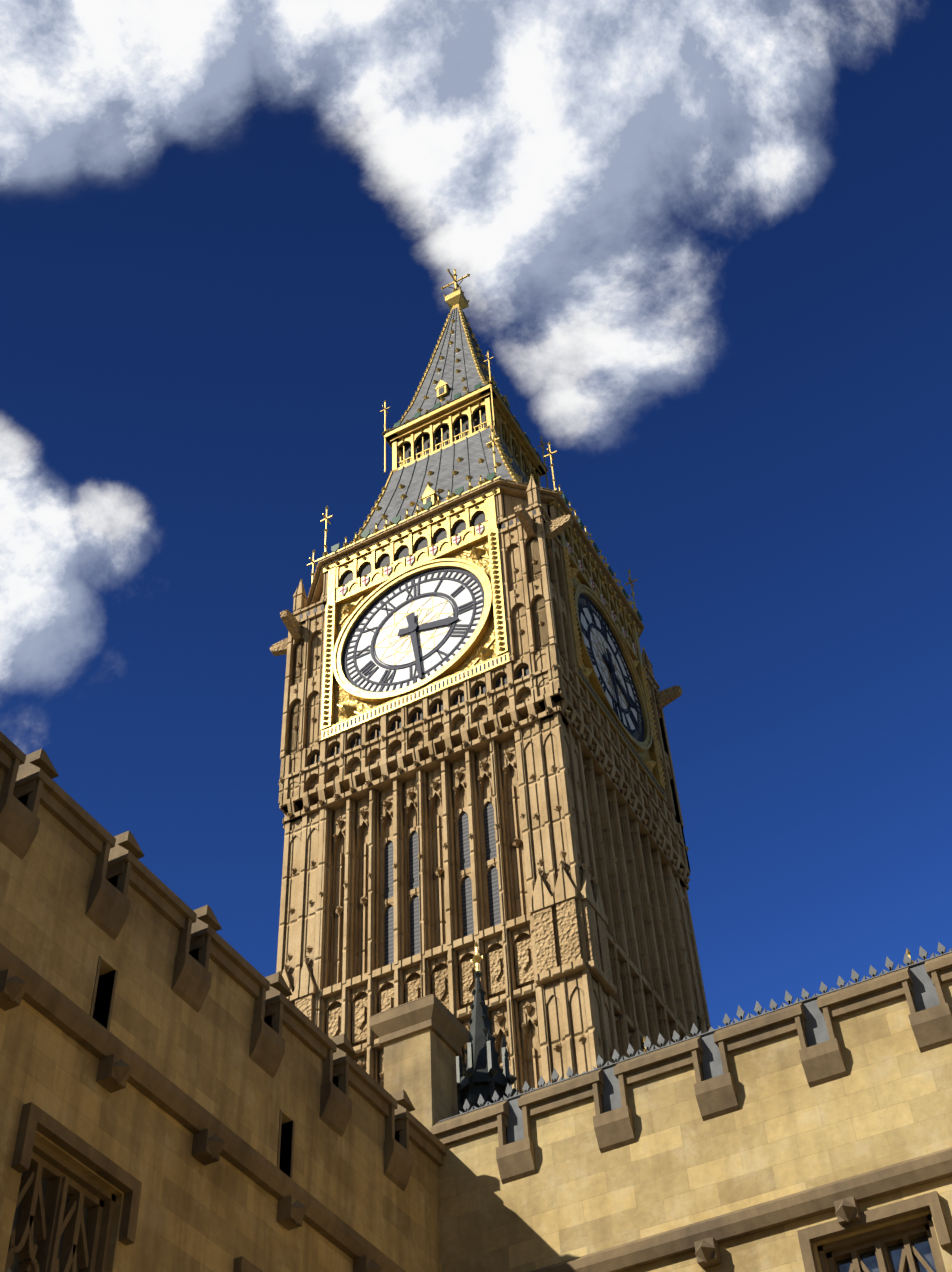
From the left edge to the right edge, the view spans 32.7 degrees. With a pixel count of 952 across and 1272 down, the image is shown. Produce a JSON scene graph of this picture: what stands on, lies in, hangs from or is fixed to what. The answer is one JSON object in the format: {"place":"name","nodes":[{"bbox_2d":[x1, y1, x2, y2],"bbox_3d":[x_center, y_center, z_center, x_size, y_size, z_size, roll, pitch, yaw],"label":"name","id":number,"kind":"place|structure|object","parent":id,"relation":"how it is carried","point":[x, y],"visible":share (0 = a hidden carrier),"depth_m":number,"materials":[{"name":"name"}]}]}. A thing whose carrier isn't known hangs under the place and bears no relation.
{"place":"outdoors","nodes":[
{"label":"outdoors","id":0,"kind":"place"},
{"bbox_2d":[0,0,951,1029],"label":"sky","id":1,"kind":"structure","parent":0,"point":[704,246],"materials":[{"name":"blue"}]},
{"bbox_2d":[331,383,641,620],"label":"ornaments","id":2,"kind":"object","parent":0,"point":[426,506],"visible":0.42,"depth_m":77.45,"materials":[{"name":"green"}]},
{"bbox_3d":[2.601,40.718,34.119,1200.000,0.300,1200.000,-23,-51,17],"label":"ground","id":3,"kind":"structure","parent":0,"visible":0},
{"bbox_2d":[0,768,457,1271],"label":"range wall","id":4,"kind":"structure","parent":3,"relation":"on","point":[196,1215],"depth_m":18.63,"materials":[{"name":"stone"}]},
{"bbox_2d":[6,1170,936,1271],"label":"windows","id":5,"kind":"structure","parent":4,"relation":"in","point":[921,1245],"depth_m":19.90,"materials":[{"name":"black glass"}]},
{"bbox_2d":[0,731,951,1271],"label":"court mouldings","id":6,"kind":"object","parent":4,"relation":"attached to","point":[120,1067],"visible":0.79,"depth_m":20.21,"materials":[{"name":"brown stone"}]},
{"bbox_2d":[439,942,951,1143],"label":"roof cresting","id":7,"kind":"object","parent":6,"relation":"on","point":[925,995],"visible":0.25,"depth_m":23.07,"materials":[{"name":"grey metal"}]},
{"bbox_2d":[456,970,518,1113],"bbox_3d":[0.157,7.986,26.400,1.159,6.252,1.159,30,-56,-27],"label":"spire","id":8,"kind":"object","parent":4,"relation":"on","point":[484,1076],"visible":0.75,"depth_m":26.98,"materials":[{"name":"black metal"}]},
{"bbox_2d":[471,942,914,1052],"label":"court gilt finials","id":9,"kind":"object","parent":4,"relation":"on","point":[476,959],"visible":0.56,"depth_m":28.81,"materials":[{"name":"gold metal"}]},
{"bbox_2d":[276,477,710,1093],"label":"clock tower","id":10,"kind":"structure","parent":3,"relation":"on","point":[346,967],"depth_m":63.38,"materials":[{"name":"beige stone"}]},
{"bbox_2d":[385,802,511,1087],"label":"tower windows","id":11,"kind":"structure","parent":10,"relation":"in","point":[493,887],"depth_m":60.93,"materials":[{"name":"grey glass"}]},
{"bbox_2d":[358,310,546,540],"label":"tower roof","id":12,"kind":"structure","parent":10,"relation":"on","point":[476,468],"depth_m":85.14,"materials":[{"name":"grey tile"}]},
{"bbox_2d":[371,307,537,534],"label":"roof ribs","id":13,"kind":"object","parent":12,"relation":"attached to","point":[469,332],"visible":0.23,"depth_m":89.14,"materials":[{"name":"grey metal"}]},
{"bbox_2d":[295,386,657,764],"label":"tower openings","id":14,"kind":"object","parent":10,"relation":"in","point":[384,561],"visible":0.04,"depth_m":75.61,"materials":[{"name":"black"}]},
{"bbox_2d":[300,269,665,801],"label":"gilded trim","id":15,"kind":"structure","parent":10,"relation":"attached to","point":[431,423],"depth_m":75.03,"materials":[{"name":"gold metal"}]},
{"bbox_2d":[339,524,636,653],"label":"shield emblems","id":16,"kind":"object","parent":10,"relation":"attached to","point":[436,550],"depth_m":74.74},
{"bbox_2d":[270,488,710,1078],"bbox_3d":[1.258,18.953,58.252,15.700,57.550,15.700,-23,-51,17],"label":"carved stone ornament","id":17,"kind":"object","parent":10,"relation":"attached to","point":[570,938],"visible":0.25,"depth_m":57.83,"materials":[{"name":"stone"}]},
{"bbox_2d":[323,568,664,796],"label":"clock face","id":18,"kind":"object","parent":10,"relation":"attached to","point":[413,628],"depth_m":71.46},
{"bbox_2d":[334,539,655,772],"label":"spandrel ornaments","id":19,"kind":"object","parent":10,"relation":"attached to","point":[347,702],"visible":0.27,"depth_m":70.56},
{"bbox_2d":[439,981,951,1271],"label":"range wall","id":20,"kind":"structure","parent":3,"relation":"on","point":[785,1130],"depth_m":21.85,"materials":[{"name":"stone"}]}
]}

